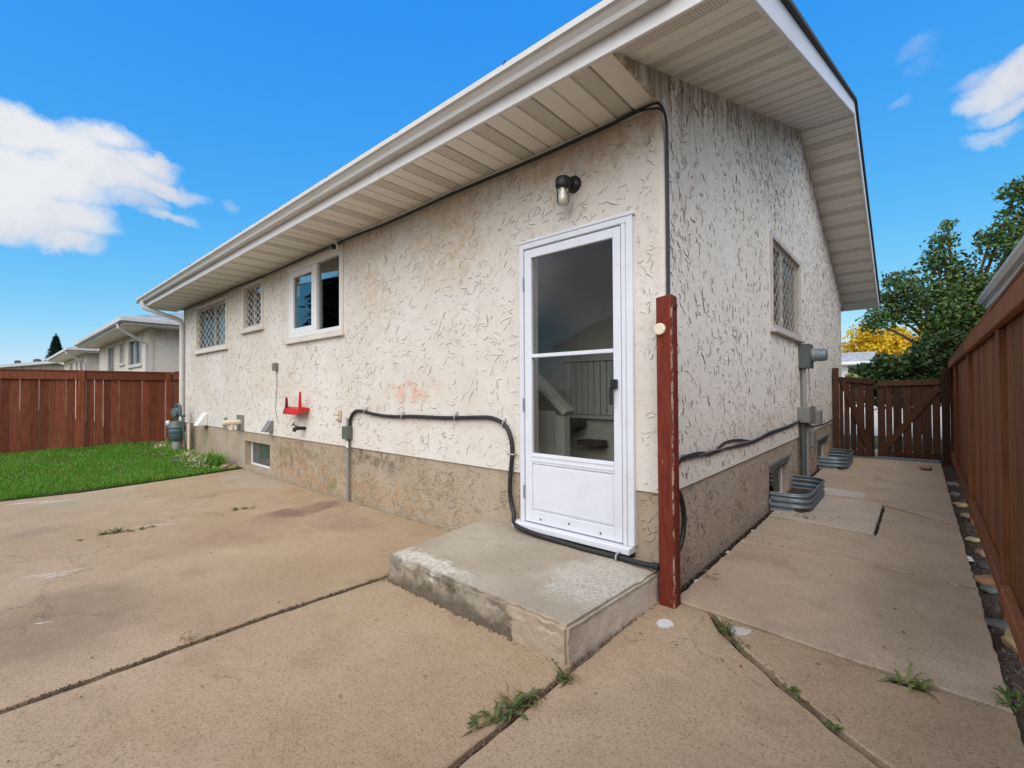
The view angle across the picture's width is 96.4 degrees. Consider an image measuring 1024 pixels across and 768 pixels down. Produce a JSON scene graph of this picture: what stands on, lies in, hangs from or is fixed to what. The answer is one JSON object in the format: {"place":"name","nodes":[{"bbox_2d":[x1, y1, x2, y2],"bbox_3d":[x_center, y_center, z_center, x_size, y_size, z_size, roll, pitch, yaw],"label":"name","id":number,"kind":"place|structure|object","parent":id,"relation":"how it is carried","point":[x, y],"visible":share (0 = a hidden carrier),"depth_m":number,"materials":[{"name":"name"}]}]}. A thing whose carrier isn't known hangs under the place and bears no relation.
{"place":"outdoors","nodes":[
{"label":"outdoors","id":0,"kind":"place"},
{"bbox_2d":[46,346,98,420],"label":"neighbour house","id":1,"kind":"structure","parent":0,"point":[74,358],"depth_m":19.60,"materials":[{"name":"paint"}]},
{"bbox_2d":[80,358,83,369],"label":"window","id":2,"kind":"structure","parent":1,"relation":"in","point":[81,364],"depth_m":20.64,"materials":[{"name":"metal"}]},
{"bbox_2d":[0,440,241,501],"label":"lawn","id":3,"kind":"structure","parent":0,"point":[82,490],"depth_m":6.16,"materials":[{"name":"plant"}]},
{"bbox_2d":[143,449,169,456],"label":"plant","id":4,"kind":"object","parent":3,"relation":"on","point":[162,453],"visible":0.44,"depth_m":8.02,"materials":[{"name":"green plant"}]},
{"bbox_2d":[151,440,171,447],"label":"plant","id":5,"kind":"object","parent":3,"relation":"on","point":[160,444],"visible":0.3,"depth_m":9.05,"materials":[{"name":"green plant"}]},
{"bbox_2d":[166,403,189,449],"bbox_3d":[-6.354,0.858,8.736,0.463,0.978,0.300,0,-1,4],"label":"gas meter","id":6,"kind":"object","parent":3,"relation":"on","point":[178,432],"visible":0.98,"depth_m":8.67,"materials":[{"name":"grey metal"}]},
{"bbox_2d":[168,451,207,464],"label":"plant","id":7,"kind":"object","parent":3,"relation":"on","point":[192,457],"visible":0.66,"depth_m":7.61,"materials":[{"name":"green plant"}]},
{"bbox_2d":[180,458,211,467],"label":"plant","id":8,"kind":"object","parent":3,"relation":"on","point":[203,463],"visible":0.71,"depth_m":7.07,"materials":[{"name":"green plant"}]},
{"bbox_2d":[157,442,235,467],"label":"pebbles","id":9,"kind":"object","parent":3,"relation":"on","point":[194,454],"visible":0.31,"depth_m":8.27,"materials":[{"name":"beige stone"}]},
{"bbox_2d":[196,447,230,467],"bbox_3d":[-4.744,1.176,7.282,0.921,0.283,0.539,-1,-1,41],"label":"plant","id":10,"kind":"object","parent":3,"relation":"on","point":[216,459],"visible":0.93,"depth_m":7.19,"materials":[{"name":"green plant"}]},
{"bbox_2d":[221,462,231,467],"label":"stone","id":11,"kind":"object","parent":3,"relation":"on","point":[224,464],"visible":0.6,"depth_m":7.10,"materials":[{"name":"beige stone"}]},
{"bbox_2d":[73,312,183,409],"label":"neighbour house","id":12,"kind":"structure","parent":0,"point":[146,343],"depth_m":12.29,"materials":[{"name":"paint"}]},
{"bbox_2d":[108,345,114,370],"bbox_3d":[-13.551,-0.012,15.471,1.300,2.550,0.100,-1,-1,41],"label":"door","id":13,"kind":"structure","parent":12,"relation":"in","point":[111,357],"depth_m":15.49,"materials":[{"name":"metal"}]},
{"bbox_2d":[118,341,134,365],"bbox_3d":[-12.025,-0.936,14.309,0.850,0.750,0.350,-1,-1,41],"label":"window","id":14,"kind":"structure","parent":12,"relation":"in","point":[122,344],"depth_m":14.42,"materials":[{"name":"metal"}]},
{"bbox_2d":[126,336,141,368],"bbox_3d":[-10.678,-0.880,12.962,1.850,0.830,0.100,-1,-1,41],"label":"window","id":15,"kind":"structure","parent":12,"relation":"in","point":[135,364],"depth_m":12.97,"materials":[{"name":"metal"}]},
{"bbox_2d":[9,403,941,453],"bbox_3d":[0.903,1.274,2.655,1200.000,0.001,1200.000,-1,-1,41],"label":"ground","id":16,"kind":"structure","parent":0,"point":[876,442],"depth_m":10.88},
{"bbox_2d":[0,359,63,369],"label":"neighbour house","id":17,"kind":"structure","parent":16,"relation":"on","point":[34,364],"depth_m":32.69,"materials":[{"name":"paint"}]},
{"bbox_2d":[43,333,62,360],"bbox_3d":[-38.285,-0.996,38.456,4.003,6.546,3.832,-1,-1,16],"label":"spruce tree","id":18,"kind":"object","parent":16,"relation":"on","point":[55,346],"visible":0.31,"depth_m":38.20,"materials":[{"name":"green plant"}]},
{"bbox_2d":[0,368,171,453],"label":"board fence","id":19,"kind":"object","parent":16,"relation":"on","point":[40,403],"visible":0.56,"depth_m":8.81,"materials":[{"name":"red wood"}]},
{"bbox_2d":[171,371,182,444],"bbox_3d":[-7.192,0.515,9.804,1.340,1.560,0.080,-1,-1,41],"label":"board fence","id":20,"kind":"object","parent":16,"relation":"on","point":[175,389],"visible":0.23,"depth_m":9.89,"materials":[{"name":"red wood"}]},
{"bbox_2d":[136,0,880,586],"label":"house","id":21,"kind":"structure","parent":16,"relation":"on","point":[520,300],"depth_m":3.84,"materials":[{"name":"paint"}]},
{"bbox_2d":[193,413,206,425],"bbox_3d":[-5.641,0.642,8.279,0.220,0.220,0.165,-1,-1,41],"label":"vent hood","id":22,"kind":"object","parent":21,"relation":"attached to","point":[201,420],"visible":1,"depth_m":8.23,"materials":[{"name":"white plastic"}]},
{"bbox_2d":[193,295,227,354],"bbox_3d":[-5.362,-1.016,8.189,1.790,1.000,0.152,-1,-1,41],"label":"window","id":23,"kind":"structure","parent":21,"relation":"in","point":[222,302],"depth_m":8.10,"materials":[{"name":"metal"}]},
{"bbox_2d":[221,415,243,430],"bbox_3d":[-4.340,0.605,7.079,0.300,0.240,0.258,-1,-1,41],"label":"exhaust pipe","id":24,"kind":"object","parent":21,"relation":"attached to","point":[238,422],"visible":1,"depth_m":7.08,"materials":[{"name":"beige plastic"}]},
{"bbox_2d":[239,278,263,333],"bbox_3d":[-3.885,-1.152,6.872,0.850,0.747,0.115,-1,-1,41],"label":"window","id":25,"kind":"structure","parent":21,"relation":"in","point":[259,283],"depth_m":6.90,"materials":[{"name":"metal"}]},
{"bbox_2d":[251,442,269,468],"bbox_3d":[-3.704,1.059,6.870,0.952,0.372,0.055,-1,-1,41],"label":"basement window","id":26,"kind":"structure","parent":21,"relation":"in","point":[260,453],"depth_m":7.01,"materials":[{"name":"white plastic"}]},
{"bbox_2d":[261,420,272,431],"bbox_3d":[-3.398,0.585,6.348,0.140,0.150,0.116,-1,-1,41],"label":"vent hood","id":27,"kind":"object","parent":21,"relation":"attached to","point":[268,426],"visible":1,"depth_m":6.32,"materials":[{"name":"grey paint"}]},
{"bbox_2d":[272,363,278,422],"bbox_3d":[-3.228,0.127,6.245,0.122,0.827,0.053,-1,-1,41],"label":"wire box","id":28,"kind":"object","parent":21,"relation":"attached to","point":[274,366],"visible":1,"depth_m":6.24,"materials":[{"name":"brown paint"}]},
{"bbox_2d":[283,391,308,414],"bbox_3d":[-2.693,0.236,5.703,0.392,0.286,0.164,-1,-1,41],"label":"hose hanger","id":29,"kind":"object","parent":21,"relation":"attached to","point":[299,409],"visible":1,"depth_m":5.60,"materials":[{"name":"red metal"}]},
{"bbox_2d":[291,422,305,431],"bbox_3d":[-2.639,0.528,5.657,0.171,0.124,0.078,0,-1,-25],"label":"garden tap","id":30,"kind":"object","parent":21,"relation":"attached to","point":[295,428],"visible":1,"depth_m":5.63,"materials":[{"name":"black metal"}]},
{"bbox_2d":[284,244,343,344],"bbox_3d":[-2.407,-1.042,5.613,1.500,1.025,0.149,-1,-1,41],"label":"window","id":31,"kind":"structure","parent":21,"relation":"in","point":[312,265],"depth_m":5.58,"materials":[{"name":"white plastic"}]},
{"bbox_2d":[330,239,339,250],"bbox_3d":[-1.979,-1.552,5.136,0.100,0.120,0.121,-1,-1,22],"label":"security camera","id":32,"kind":"object","parent":21,"relation":"attached to","point":[334,245],"visible":0.95,"depth_m":5.10,"materials":[{"name":"white plastic"}]},
{"bbox_2d":[335,410,341,420],"bbox_3d":[-1.952,0.352,5.134,0.090,0.120,0.040,-1,-1,41],"label":"outlet box","id":33,"kind":"object","parent":21,"relation":"attached to","point":[338,417],"visible":1,"depth_m":5.11,"materials":[{"name":"beige plastic"}]},
{"bbox_2d":[342,418,351,500],"bbox_3d":[-1.790,0.823,4.970,0.112,0.902,0.072,-1,-1,41],"label":"conduit riser","id":34,"kind":"object","parent":21,"relation":"attached to","point":[347,432],"visible":0.99,"depth_m":4.97,"materials":[{"name":"grey metal"}]},
{"bbox_2d":[182,102,668,309],"bbox_3d":[-2.869,-0.601,5.953,10.026,1.986,0.094,-1,-1,41],"label":"cable","id":35,"kind":"object","parent":21,"relation":"attached to","point":[667,190],"visible":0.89,"depth_m":2.74,"materials":[{"name":"black rubber"}]},
{"bbox_2d":[348,407,659,570],"bbox_3d":[-0.449,0.655,3.792,3.542,0.865,0.112,-1,-1,43],"label":"black hose","id":36,"kind":"object","parent":21,"relation":"attached to","point":[652,565],"visible":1,"depth_m":3.41,"materials":[{"name":"rubber"}]},
{"bbox_2d":[555,175,580,206],"bbox_3d":[0.365,-1.290,3.038,0.120,0.226,0.165,-1,-1,41],"label":"wall lamp","id":37,"kind":"object","parent":21,"relation":"attached to","point":[571,184],"visible":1,"depth_m":3.01,"materials":[{"name":"black plastic"}]},
{"bbox_2d":[522,226,622,542],"bbox_3d":[0.377,0.005,3.079,0.782,1.962,0.079,-1,-1,41],"label":"storm door","id":38,"kind":"structure","parent":21,"relation":"in","point":[575,494],"depth_m":3.04,"materials":[{"name":"white paint"}]},
{"bbox_2d":[679,489,686,550],"bbox_3d":[0.977,0.810,2.713,0.032,0.428,0.241,-1,-1,43],"label":"cable","id":39,"kind":"object","parent":21,"relation":"attached to","point":[683,518],"visible":0.58,"depth_m":2.77,"materials":[{"name":"black rubber"}]},
{"bbox_2d":[679,419,799,459],"bbox_3d":[2.265,0.472,4.193,0.033,0.114,4.142,-1,-1,41],"label":"cable","id":40,"kind":"object","parent":21,"relation":"attached to","point":[680,456],"visible":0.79,"depth_m":3.82,"materials":[{"name":"black rubber"}]},
{"bbox_2d":[679,420,800,462],"bbox_3d":[2.262,0.491,4.194,0.032,0.137,4.144,-1,-1,41],"label":"cable","id":41,"kind":"object","parent":21,"relation":"attached to","point":[718,447],"visible":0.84,"depth_m":3.51,"materials":[{"name":"black rubber"}]},
{"bbox_2d":[679,421,800,464],"bbox_3d":[2.260,0.511,4.195,0.030,0.157,4.145,-1,-1,41],"label":"cable","id":42,"kind":"object","parent":21,"relation":"attached to","point":[699,455],"visible":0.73,"depth_m":3.53,"materials":[{"name":"black rubber"}]},
{"bbox_2d":[768,453,791,502],"bbox_3d":[2.880,1.046,5.014,0.153,0.478,1.030,-1,-1,41],"label":"basement window","id":43,"kind":"structure","parent":21,"relation":"in","point":[777,463],"depth_m":5.12,"materials":[{"name":"white plastic"}]},
{"bbox_2d":[769,231,804,343],"bbox_3d":[3.192,-1.049,5.345,0.152,1.140,1.765,-1,-1,41],"label":"window","id":44,"kind":"structure","parent":21,"relation":"in","point":[780,285],"depth_m":5.29,"materials":[{"name":"metal"}]},
{"bbox_2d":[800,423,808,475],"bbox_3d":[3.707,0.892,5.795,0.072,0.825,0.246,-1,-1,41],"label":"riser pipe","id":45,"kind":"object","parent":21,"relation":"attached to","point":[804,449],"visible":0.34,"depth_m":5.71,"materials":[{"name":"grey metal"}]},
{"bbox_2d":[797,406,815,423],"bbox_3d":[3.708,0.384,5.762,0.145,0.210,0.340,-1,-1,41],"label":"service box","id":46,"kind":"object","parent":21,"relation":"attached to","point":[805,414],"visible":0.92,"depth_m":5.65,"materials":[{"name":"grey paint"}]},
{"bbox_2d":[798,344,827,406],"bbox_3d":[3.827,-0.106,5.795,0.291,0.800,0.280,-1,-1,41],"label":"electric meter","id":47,"kind":"object","parent":21,"relation":"attached to","point":[809,355],"visible":0.99,"depth_m":5.75,"materials":[{"name":"grey paint"}]},
{"bbox_2d":[809,429,816,447],"bbox_3d":[3.960,0.719,6.071,0.108,0.235,0.240,-1,-1,41],"label":"service box","id":48,"kind":"object","parent":21,"relation":"attached to","point":[812,439],"visible":0.56,"depth_m":5.97,"materials":[{"name":"grey paint"}]},
{"bbox_2d":[809,410,822,423],"bbox_3d":[4.132,0.448,6.242,0.148,0.180,0.240,-1,-1,41],"label":"service box","id":49,"kind":"object","parent":21,"relation":"attached to","point":[819,416],"visible":0.52,"depth_m":6.13,"materials":[{"name":"grey paint"}]},
{"bbox_2d":[817,433,829,463],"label":"basement window","id":50,"kind":"structure","parent":21,"relation":"in","point":[820,440],"depth_m":7.50,"materials":[{"name":"white plastic"}]},
{"bbox_2d":[844,371,864,401],"bbox_3d":[6.922,0.531,9.241,0.455,1.596,0.383,-1,-1,41],"label":"pale shrub","id":51,"kind":"object","parent":16,"relation":"on","point":[852,375],"visible":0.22,"depth_m":9.21,"materials":[{"name":"green plant"}]},
{"bbox_2d":[841,351,877,409],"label":"neighbour house","id":52,"kind":"structure","parent":16,"relation":"on","point":[851,358],"depth_m":22.50,"materials":[{"name":"white plastic"}]},
{"bbox_2d":[841,321,895,353],"bbox_3d":[27.617,-1.669,37.695,6.349,6.515,6.251,-1,-1,41],"label":"yellow tree","id":53,"kind":"object","parent":16,"relation":"on","point":[866,341],"visible":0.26,"depth_m":35.21,"materials":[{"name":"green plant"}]},
{"bbox_2d":[854,326,917,398],"bbox_3d":[30.258,-1.617,38.380,5.974,6.384,5.870,-1,-1,41],"label":"yellow tree","id":54,"kind":"object","parent":16,"relation":"on","point":[905,334],"visible":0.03,"depth_m":35.71,"materials":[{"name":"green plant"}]},
{"bbox_2d":[874,322,931,359],"bbox_3d":[31.457,-1.843,35.490,6.232,6.756,5.316,0,-1,-22],"label":"yellow tree","id":55,"kind":"object","parent":16,"relation":"on","point":[901,349],"visible":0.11,"depth_m":35.34,"materials":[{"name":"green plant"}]},
{"bbox_2d":[848,327,967,449],"bbox_3d":[8.042,0.130,8.811,2.657,2.382,1.215,-1,-1,41],"label":"climbing shrub","id":56,"kind":"object","parent":16,"relation":"on","point":[925,359],"visible":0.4,"depth_m":8.83,"materials":[{"name":"green plant"}]},
{"bbox_2d":[855,174,1023,342],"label":"apple tree","id":57,"kind":"object","parent":16,"relation":"on","point":[960,307],"visible":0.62,"depth_m":10.05,"materials":[{"name":"green plant"}]},
{"bbox_2d":[948,264,1023,667],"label":"board fence","id":58,"kind":"object","parent":16,"relation":"on","point":[986,363],"visible":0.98,"depth_m":2.41,"materials":[{"name":"brown wood"}]},
{"bbox_2d":[0,447,1023,767],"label":"patio","id":59,"kind":"structure","parent":0,"point":[338,681],"depth_m":2.10,"materials":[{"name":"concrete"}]},
{"bbox_2d":[95,524,155,534],"bbox_3d":[-3.308,1.245,3.926,0.410,0.051,0.194,0,-1,-26],"label":"weed","id":60,"kind":"object","parent":59,"relation":"on","point":[118,530],"visible":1,"depth_m":3.90,"materials":[{"name":"green plant"}]},
{"bbox_2d":[179,630,200,641],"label":"dry leaves","id":61,"kind":"object","parent":59,"relation":"on","point":[182,638],"visible":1,"depth_m":2.19,"materials":[{"name":"beige plant"}]},
{"bbox_2d":[231,506,253,510],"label":"weed","id":62,"kind":"object","parent":59,"relation":"on","point":[236,509],"visible":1,"depth_m":4.64,"materials":[{"name":"green plant"}]},
{"bbox_2d":[0,510,977,765],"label":"joint debris","id":63,"kind":"object","parent":59,"relation":"on","point":[70,686],"visible":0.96,"depth_m":2.05,"materials":[{"name":"brown soil"}]},
{"bbox_2d":[460,682,547,737],"bbox_3d":[-0.033,1.198,1.727,0.197,0.055,0.386,-2,-2,69],"label":"weed","id":64,"kind":"object","parent":59,"relation":"on","point":[513,706],"visible":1,"depth_m":1.70,"materials":[{"name":"green plant"}]},
{"bbox_2d":[387,519,658,666],"bbox_3d":[0.008,1.175,2.809,1.532,0.231,0.949,-1,-1,41],"label":"concrete step","id":65,"kind":"object","parent":59,"relation":"on","point":[562,604],"visible":0.84,"depth_m":2.47,"materials":[{"name":"grey concrete"}]},
{"bbox_2d":[553,664,582,687],"bbox_3d":[0.231,1.208,1.914,0.111,0.036,0.141,0,-1,-2],"label":"weed","id":66,"kind":"object","parent":59,"relation":"on","point":[563,676],"visible":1,"depth_m":1.90,"materials":[{"name":"green plant"}]},
{"bbox_2d":[653,294,680,608],"bbox_3d":[0.873,0.390,2.564,0.111,1.777,0.109,-1,-1,41],"label":"post","id":67,"kind":"object","parent":59,"relation":"on","point":[665,329],"visible":0.89,"depth_m":2.54,"materials":[{"name":"paint"}]},
{"bbox_2d":[712,616,747,651],"bbox_3d":[1.035,1.194,2.224,0.151,0.062,0.284,0,-1,-3],"label":"weed","id":68,"kind":"object","parent":59,"relation":"on","point":[727,630],"visible":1,"depth_m":2.23,"materials":[{"name":"green plant"}]},
{"bbox_2d":[780,684,800,698],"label":"weed","id":69,"kind":"object","parent":59,"relation":"on","point":[794,689],"visible":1,"depth_m":1.81,"materials":[{"name":"green plant"}]},
{"bbox_2d":[770,475,824,512],"bbox_3d":[3.068,1.181,4.867,0.338,0.231,1.161,-1,-1,41],"label":"window well","id":70,"kind":"object","parent":59,"relation":"on","point":[804,494],"depth_m":4.53,"materials":[{"name":"metal"}]},
{"bbox_2d":[825,714,843,731],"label":"weed","id":71,"kind":"object","parent":59,"relation":"on","point":[836,728],"visible":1,"depth_m":1.62,"materials":[{"name":"green plant"}]},
{"bbox_2d":[818,448,853,469],"bbox_3d":[5.127,1.200,7.211,0.348,0.231,1.201,-1,-1,41],"label":"window well","id":72,"kind":"object","parent":59,"relation":"on","point":[839,459],"depth_m":6.84,"materials":[{"name":"metal"}]},
{"bbox_2d":[832,368,839,448],"bbox_3d":[5.760,0.518,8.131,0.086,1.610,0.090,-1,-1,41],"label":"gate post","id":73,"kind":"object","parent":59,"relation":"on","point":[836,425],"visible":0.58,"depth_m":8.10,"materials":[{"name":"brown wood"}]},
{"bbox_2d":[839,377,874,456],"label":"garden gate","id":74,"kind":"structure","parent":73,"relation":"attached to","point":[862,419],"depth_m":7.91,"materials":[{"name":"brown wood"}]},
{"bbox_2d":[878,663,938,701],"bbox_3d":[1.606,1.191,1.854,0.195,0.055,0.205,-1,-1,41],"label":"weed","id":75,"kind":"object","parent":59,"relation":"on","point":[913,682],"visible":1,"depth_m":1.84,"materials":[{"name":"green plant"}]},
{"bbox_2d":[919,464,931,470],"bbox_3d":[6.041,1.225,6.678,0.193,0.113,0.152,0,-1,-33],"label":"stone","id":76,"kind":"object","parent":59,"relation":"on","point":[926,467],"visible":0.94,"depth_m":6.63,"materials":[{"name":"brown stone"}]},
{"bbox_2d":[989,683,1023,712],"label":"weed","id":77,"kind":"object","parent":59,"relation":"on","point":[1018,693],"visible":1,"depth_m":1.76,"materials":[{"name":"green plant"}]},
{"bbox_2d":[0,0,1023,363],"label":"sky","id":78,"kind":"structure","parent":0,"point":[138,138],"materials":[{"name":"blue"}]},
{"bbox_2d":[850,405,950,438],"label":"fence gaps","id":79,"kind":"structure","parent":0,"point":[875,422],"depth_m":16.14,"materials":[{"name":"white"}]},
{"bbox_2d":[940,460,1023,744],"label":"soil strip","id":80,"kind":"object","parent":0,"point":[988,604],"visible":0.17,"depth_m":2.53,"materials":[{"name":"brown soil"}]},
{"bbox_2d":[941,368,950,466],"bbox_3d":[6.815,0.531,7.184,0.095,1.550,0.095,-1,-1,41],"label":"gate post","id":81,"kind":"object","parent":80,"relation":"on","point":[946,425],"visible":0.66,"depth_m":7.15,"materials":[{"name":"brown wood"}]},
{"bbox_2d":[877,379,941,459],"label":"garden gate","id":82,"kind":"structure","parent":81,"relation":"attached to","point":[918,422],"depth_m":7.46,"materials":[{"name":"brown wood"}]},
{"bbox_2d":[945,482,958,485],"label":"stone","id":83,"kind":"object","parent":80,"relation":"on","point":[952,483],"visible":0.9,"depth_m":5.71,"materials":[{"name":"grey stone"}]},
{"bbox_2d":[949,491,960,496],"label":"stone","id":84,"kind":"object","parent":80,"relation":"on","point":[954,494],"visible":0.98,"depth_m":5.16,"materials":[{"name":"grey stone"}]},
{"bbox_2d":[952,502,967,506],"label":"stone","id":85,"kind":"object","parent":80,"relation":"on","point":[959,504],"visible":0.8,"depth_m":4.71,"materials":[{"name":"beige stone"}]},
{"bbox_2d":[960,513,968,518],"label":"stone","id":86,"kind":"object","parent":80,"relation":"on","point":[964,515],"visible":0.73,"depth_m":4.31,"materials":[{"name":"stone"}]},
{"bbox_2d":[964,536,979,541],"bbox_3d":[3.692,1.247,3.666,0.086,0.038,0.095,0,-1,-30],"label":"stone","id":87,"kind":"object","parent":80,"relation":"on","point":[971,539],"visible":0.91,"depth_m":3.65,"materials":[{"name":"beige stone"}]},
{"bbox_2d":[974,549,985,557],"bbox_3d":[3.448,1.238,3.330,0.097,0.066,0.114,0,-1,-15],"label":"stone","id":88,"kind":"object","parent":80,"relation":"on","point":[980,552],"visible":0.44,"depth_m":3.33,"materials":[{"name":"stone"}]},
{"bbox_2d":[977,560,989,569],"bbox_3d":[3.226,1.231,3.093,0.137,0.073,0.105,0,-1,1],"label":"stone","id":89,"kind":"object","parent":80,"relation":"on","point":[983,564],"visible":0.49,"depth_m":3.08,"materials":[{"name":"grey stone"}]},
{"bbox_2d":[974,574,995,586],"bbox_3d":[2.971,1.226,2.839,0.128,0.080,0.160,0,-1,-24],"label":"stone","id":90,"kind":"object","parent":80,"relation":"on","point":[984,579],"visible":0.49,"depth_m":2.83,"materials":[{"name":"stone"}]},
{"bbox_2d":[979,585,998,593],"bbox_3d":[2.869,1.235,2.744,0.104,0.050,0.076,0,-1,-12],"label":"stone","id":91,"kind":"object","parent":80,"relation":"on","point":[989,589],"visible":0.91,"depth_m":2.73,"materials":[{"name":"grey stone"}]},
{"bbox_2d":[983,618,1008,630],"bbox_3d":[2.494,1.231,2.326,0.170,0.052,0.096,-1,-1,44],"label":"stone","id":92,"kind":"object","parent":80,"relation":"on","point":[1000,624],"visible":0.46,"depth_m":2.32,"materials":[{"name":"grey stone"}]},
{"bbox_2d":[1001,628,1017,652],"bbox_3d":[2.388,1.216,2.149,0.139,0.109,0.128,0,-1,-23],"label":"stone","id":93,"kind":"object","parent":80,"relation":"on","point":[1007,639],"visible":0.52,"depth_m":2.15,"materials":[{"name":"beige stone"}]},
{"bbox_2d":[949,467,1023,738],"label":"gravel","id":94,"kind":"structure","parent":0,"point":[1015,703],"depth_m":2.53,"materials":[{"name":"grey gravel"}]},
{"bbox_2d":[977,236,1023,308],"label":"neighbour garage","id":95,"kind":"structure","parent":0,"point":[1010,267],"depth_m":6.65,"materials":[{"name":"paint"}]}
]}

